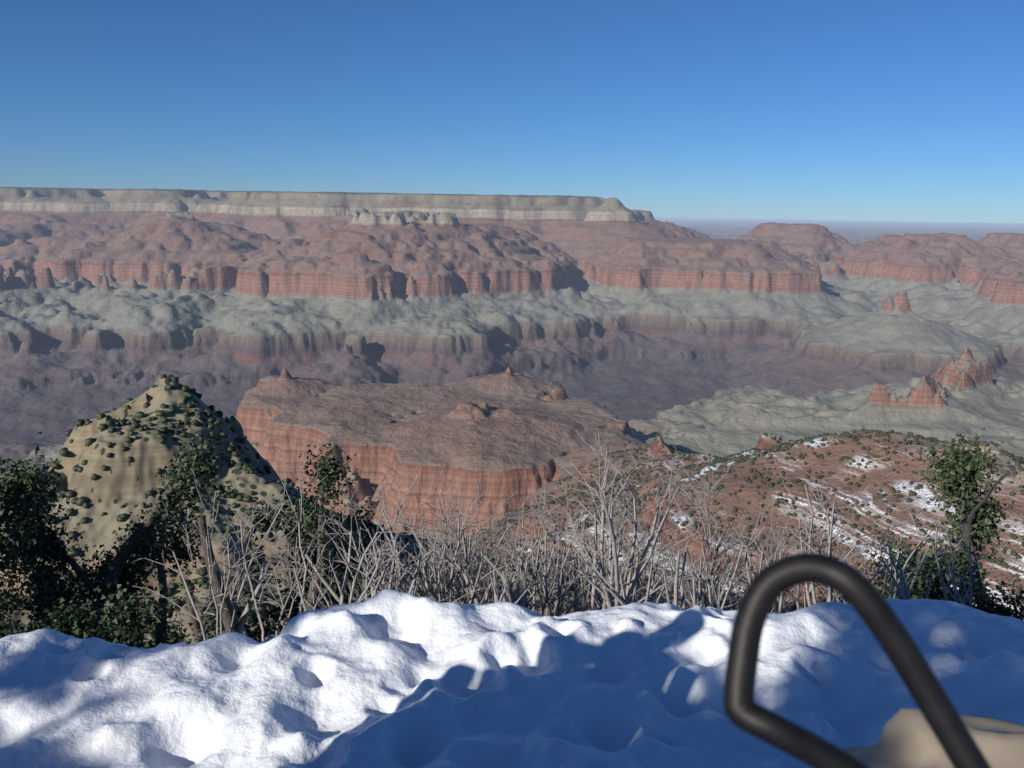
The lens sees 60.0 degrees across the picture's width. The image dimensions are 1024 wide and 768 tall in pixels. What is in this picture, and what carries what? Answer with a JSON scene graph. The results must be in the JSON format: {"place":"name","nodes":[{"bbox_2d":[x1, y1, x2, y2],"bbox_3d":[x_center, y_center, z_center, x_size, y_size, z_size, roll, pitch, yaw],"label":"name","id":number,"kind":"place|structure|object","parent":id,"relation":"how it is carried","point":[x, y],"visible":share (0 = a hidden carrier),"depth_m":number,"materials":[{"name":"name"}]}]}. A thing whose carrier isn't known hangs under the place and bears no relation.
{"place":"outdoors","nodes":[
{"label":"outdoors","id":0,"kind":"place"},
{"bbox_2d":[0,187,1023,647],"bbox_3d":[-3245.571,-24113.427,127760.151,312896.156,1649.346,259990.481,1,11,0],"label":"canyon terrain","id":1,"kind":"structure","parent":0,"point":[496,349],"depth_m":6642.89,"materials":[{"name":"brown stone"}]},
{"bbox_2d":[0,374,581,648],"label":"juniper scrub","id":2,"kind":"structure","parent":1,"relation":"on","point":[109,425],"depth_m":280.64,"materials":[{"name":"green plant"}]},
{"bbox_2d":[460,429,1023,614],"bbox_3d":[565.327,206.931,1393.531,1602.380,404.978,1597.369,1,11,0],"label":"juniper scrub ridge","id":3,"kind":"structure","parent":1,"relation":"on","point":[789,444],"depth_m":1119.91,"materials":[{"name":"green plant"}]},
{"bbox_2d":[0,589,1023,767],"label":"snow ground","id":4,"kind":"structure","parent":0,"point":[387,678],"depth_m":4.48,"materials":[{"name":"white snow"}]},
{"bbox_2d":[0,432,69,602],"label":"juniper tree","id":5,"kind":"object","parent":4,"relation":"on","point":[29,482],"visible":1,"depth_m":8.48,"materials":[{"name":"green plant"}]},
{"bbox_2d":[0,571,89,635],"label":"juniper tree","id":6,"kind":"object","parent":4,"relation":"on","point":[5,605],"visible":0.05,"depth_m":13.56,"materials":[{"name":"green plant"}]},
{"bbox_2d":[48,505,174,646],"bbox_3d":[-4.510,3.147,10.877,3.258,3.695,1.871,4,11,15],"label":"juniper tree","id":7,"kind":"object","parent":4,"relation":"on","point":[130,564],"visible":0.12,"depth_m":10.32,"materials":[{"name":"green plant"}]},
{"bbox_2d":[0,410,247,648],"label":"juniper tree","id":8,"kind":"object","parent":4,"relation":"on","point":[51,601],"visible":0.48,"depth_m":9.72,"materials":[{"name":"green plant"}]},
{"bbox_2d":[71,501,213,646],"bbox_3d":[-3.856,2.558,9.909,1.693,2.624,1.693,-8,14,-39],"label":"juniper tree","id":9,"kind":"object","parent":4,"relation":"on","point":[177,546],"visible":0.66,"depth_m":9.95,"materials":[{"name":"green plant"}]},
{"bbox_2d":[145,574,255,644],"bbox_3d":[-5.025,4.671,13.523,2.537,3.428,1.713,5,12,21],"label":"juniper tree","id":10,"kind":"object","parent":4,"relation":"on","point":[197,631],"visible":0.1,"depth_m":13.62,"materials":[{"name":"green plant"}]},
{"bbox_2d":[171,492,239,632],"bbox_3d":[-2.863,2.039,8.385,0.512,2.125,0.573,-1,11,-11],"label":"juniper tree","id":11,"kind":"object","parent":4,"relation":"on","point":[227,616],"visible":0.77,"depth_m":8.36,"materials":[{"name":"green plant"}]},
{"bbox_2d":[127,448,297,639],"bbox_3d":[-2.360,1.438,6.958,1.332,1.870,1.120,-2,11,-15],"label":"bare shrub","id":12,"kind":"object","parent":4,"relation":"on","point":[198,618],"visible":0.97,"depth_m":6.93,"materials":[{"name":"grey plant"}]},
{"bbox_2d":[186,557,270,638],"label":"bare shrub","id":13,"kind":"object","parent":4,"relation":"on","point":[245,615],"visible":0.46,"depth_m":8.89,"materials":[{"name":"grey plant"}]},
{"bbox_2d":[240,459,354,640],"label":"bare shrub","id":14,"kind":"object","parent":4,"relation":"on","point":[290,594],"visible":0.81,"depth_m":8.08,"materials":[{"name":"grey plant"}]},
{"bbox_2d":[239,440,371,617],"bbox_3d":[-2.406,2.191,10.893,1.279,3.059,1.568,9,13,36],"label":"juniper tree","id":15,"kind":"object","parent":4,"relation":"on","point":[330,480],"visible":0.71,"depth_m":10.67,"materials":[{"name":"green plant"}]},
{"bbox_2d":[219,490,438,642],"bbox_3d":[-2.287,3.505,12.175,3.568,3.564,2.672,-3,12,-19],"label":"bare shrub","id":16,"kind":"object","parent":4,"relation":"on","point":[258,630],"visible":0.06,"depth_m":12.06,"materials":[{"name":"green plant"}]},
{"bbox_2d":[255,487,441,609],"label":"bare shrub","id":17,"kind":"object","parent":4,"relation":"on","point":[384,582],"visible":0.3,"depth_m":8.38,"materials":[{"name":"grey plant"}]},
{"bbox_2d":[273,508,425,610],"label":"bare shrub","id":18,"kind":"object","parent":4,"relation":"on","point":[342,592],"visible":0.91,"depth_m":6.64,"materials":[{"name":"grey plant"}]},
{"bbox_2d":[305,513,447,603],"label":"bare shrub","id":19,"kind":"object","parent":4,"relation":"on","point":[376,589],"visible":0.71,"depth_m":7.30,"materials":[{"name":"grey plant"}]},
{"bbox_2d":[250,481,514,637],"bbox_3d":[-1.448,2.630,10.293,3.183,2.699,2.261,3,11,10],"label":"bare shrub","id":20,"kind":"object","parent":4,"relation":"on","point":[322,593],"visible":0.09,"depth_m":10.30,"materials":[{"name":"grey plant"}]},
{"bbox_2d":[317,464,499,603],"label":"bare shrub","id":21,"kind":"object","parent":4,"relation":"on","point":[444,568],"visible":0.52,"depth_m":8.66,"materials":[{"name":"grey plant"}]},
{"bbox_2d":[380,484,505,604],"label":"bare shrub","id":22,"kind":"object","parent":4,"relation":"on","point":[442,559],"visible":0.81,"depth_m":7.35,"materials":[{"name":"grey plant"}]},
{"bbox_2d":[362,472,528,603],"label":"bare shrub","id":23,"kind":"object","parent":4,"relation":"on","point":[459,555],"visible":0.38,"depth_m":8.64,"materials":[{"name":"grey plant"}]},
{"bbox_2d":[378,463,553,610],"bbox_3d":[-0.460,2.000,8.927,1.884,2.260,2.012,1,11,0],"label":"bare shrub","id":24,"kind":"object","parent":4,"relation":"on","point":[473,570],"visible":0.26,"depth_m":8.66,"materials":[{"name":"grey plant"}]},
{"bbox_2d":[396,500,553,604],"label":"bare shrub","id":25,"kind":"object","parent":4,"relation":"on","point":[458,569],"visible":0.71,"depth_m":7.38,"materials":[{"name":"grey plant"}]},
{"bbox_2d":[484,535,539,608],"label":"bare shrub","id":26,"kind":"object","parent":4,"relation":"on","point":[523,601],"visible":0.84,"depth_m":6.85,"materials":[{"name":"grey plant"}]},
{"bbox_2d":[490,556,533,603],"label":"bare shrub","id":27,"kind":"object","parent":4,"relation":"on","point":[496,599],"visible":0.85,"depth_m":5.67,"materials":[{"name":"grey plant"}]},
{"bbox_2d":[439,488,590,614],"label":"bare shrub","id":28,"kind":"object","parent":4,"relation":"on","point":[547,571],"visible":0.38,"depth_m":8.06,"materials":[{"name":"grey plant"}]},
{"bbox_2d":[493,491,631,616],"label":"bare shrub","id":29,"kind":"object","parent":4,"relation":"on","point":[548,593],"visible":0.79,"depth_m":7.34,"materials":[{"name":"grey plant"}]},
{"bbox_2d":[488,489,636,615],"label":"bare shrub","id":30,"kind":"object","parent":4,"relation":"on","point":[562,613],"visible":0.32,"depth_m":8.98,"materials":[{"name":"grey plant"}]},
{"bbox_2d":[553,536,633,611],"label":"bare shrub","id":31,"kind":"object","parent":4,"relation":"on","point":[576,604],"visible":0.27,"depth_m":7.44,"materials":[{"name":"grey plant"}]},
{"bbox_2d":[585,557,656,604],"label":"bare shrub","id":32,"kind":"object","parent":4,"relation":"on","point":[618,596],"visible":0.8,"depth_m":5.49,"materials":[{"name":"grey plant"}]},
{"bbox_2d":[551,430,711,609],"bbox_3d":[0.865,1.129,6.534,1.180,1.560,0.996,1,11,0],"label":"bare shrub","id":33,"kind":"object","parent":4,"relation":"on","point":[613,565],"visible":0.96,"depth_m":6.56,"materials":[{"name":"grey plant"}]},
{"bbox_2d":[573,498,696,603],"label":"bare shrub","id":34,"kind":"object","parent":4,"relation":"on","point":[653,582],"visible":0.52,"depth_m":7.19,"materials":[{"name":"grey plant"}]},
{"bbox_2d":[587,519,685,601],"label":"bare shrub","id":35,"kind":"object","parent":4,"relation":"on","point":[665,595],"visible":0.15,"depth_m":8.41,"materials":[{"name":"grey plant"}]},
{"bbox_2d":[597,534,696,609],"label":"bare shrub","id":36,"kind":"object","parent":4,"relation":"on","point":[622,546],"visible":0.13,"depth_m":8.67,"materials":[{"name":"grey plant"}]},
{"bbox_2d":[541,533,771,615],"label":"bare shrub","id":37,"kind":"object","parent":4,"relation":"on","point":[725,544],"visible":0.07,"depth_m":9.95,"materials":[{"name":"grey plant"}]},
{"bbox_2d":[585,424,773,609],"bbox_3d":[1.539,1.578,8.530,1.713,2.337,3.065,5,12,20],"label":"bare shrub","id":38,"kind":"object","parent":4,"relation":"on","point":[705,513],"visible":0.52,"depth_m":8.56,"materials":[{"name":"grey plant"}]},
{"bbox_2d":[663,545,702,609],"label":"bare shrub","id":39,"kind":"object","parent":4,"relation":"on","point":[681,586],"visible":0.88,"depth_m":5.64,"materials":[{"name":"grey plant"}]},
{"bbox_2d":[584,478,805,612],"bbox_3d":[1.713,1.972,8.707,2.054,2.364,2.546,1,11,0],"label":"bare shrub","id":40,"kind":"object","parent":4,"relation":"on","point":[642,545],"visible":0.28,"depth_m":8.83,"materials":[{"name":"grey plant"}]},
{"bbox_2d":[666,543,751,610],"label":"bare shrub","id":41,"kind":"object","parent":4,"relation":"on","point":[723,589],"visible":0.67,"depth_m":6.56,"materials":[{"name":"grey plant"}]},
{"bbox_2d":[625,538,802,612],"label":"bare shrub","id":42,"kind":"object","parent":4,"relation":"on","point":[725,579],"visible":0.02,"depth_m":10.40,"materials":[{"name":"grey plant"}]},
{"bbox_2d":[718,511,807,613],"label":"bare shrub","id":43,"kind":"object","parent":4,"relation":"on","point":[781,595],"visible":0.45,"depth_m":6.83,"materials":[{"name":"grey plant"}]},
{"bbox_2d":[657,474,875,612],"bbox_3d":[2.257,1.810,8.009,2.090,2.222,1.905,1,11,0],"label":"bare shrub","id":44,"kind":"object","parent":4,"relation":"on","point":[711,565],"visible":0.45,"depth_m":7.74,"materials":[{"name":"grey plant"}]},
{"bbox_2d":[714,499,842,612],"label":"bare shrub","id":45,"kind":"object","parent":4,"relation":"on","point":[785,592],"visible":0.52,"depth_m":6.82,"materials":[{"name":"grey plant"}]},
{"bbox_2d":[783,536,883,609],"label":"bare shrub","id":46,"kind":"object","parent":4,"relation":"on","point":[860,550],"visible":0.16,"depth_m":8.95,"materials":[{"name":"grey plant"}]},
{"bbox_2d":[776,468,939,606],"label":"bare shrub","id":47,"kind":"object","parent":4,"relation":"on","point":[830,538],"visible":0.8,"depth_m":6.50,"materials":[{"name":"grey plant"}]},
{"bbox_2d":[801,521,930,601],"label":"bare shrub","id":48,"kind":"object","parent":4,"relation":"on","point":[837,596],"visible":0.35,"depth_m":6.88,"materials":[{"name":"grey plant"}]},
{"bbox_2d":[842,500,961,603],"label":"bare shrub","id":49,"kind":"object","parent":4,"relation":"on","point":[895,596],"visible":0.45,"depth_m":7.13,"materials":[{"name":"grey plant"}]},
{"bbox_2d":[873,533,932,599],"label":"bare shrub","id":50,"kind":"object","parent":4,"relation":"on","point":[905,595],"visible":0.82,"depth_m":6.05,"materials":[{"name":"grey plant"}]},
{"bbox_2d":[833,460,1015,611],"bbox_3d":[4.742,2.352,8.990,2.937,3.305,1.598,5,12,19],"label":"dead tree","id":51,"kind":"object","parent":4,"relation":"on","point":[967,527],"visible":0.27,"depth_m":8.91,"materials":[{"name":"grey wood"}]},
{"bbox_2d":[843,708,1023,767],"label":"outcrop rock","id":52,"kind":"object","parent":4,"relation":"on","point":[908,739],"visible":0.76,"depth_m":1.48,"materials":[{"name":"stone"}]},
{"bbox_2d":[864,525,1023,620],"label":"shrub","id":53,"kind":"object","parent":4,"relation":"on","point":[921,583],"visible":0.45,"depth_m":8.28,"materials":[{"name":"green plant"}]},
{"bbox_2d":[905,506,991,607],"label":"bare shrub","id":54,"kind":"object","parent":4,"relation":"on","point":[952,579],"visible":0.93,"depth_m":6.76,"materials":[{"name":"grey plant"}]},
{"bbox_2d":[912,428,1023,619],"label":"juniper tree","id":55,"kind":"object","parent":4,"relation":"on","point":[961,477],"visible":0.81,"depth_m":9.54,"materials":[{"name":"green plant"}]},
{"bbox_2d":[0,0,1023,223],"label":"sky","id":56,"kind":"structure","parent":0,"point":[837,110],"materials":[{"name":"blue"}]},
{"bbox_2d":[723,553,990,767],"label":"metal railing","id":57,"kind":"object","parent":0,"point":[852,586],"visible":1,"depth_m":0.45,"materials":[{"name":"black metal"}]}
]}

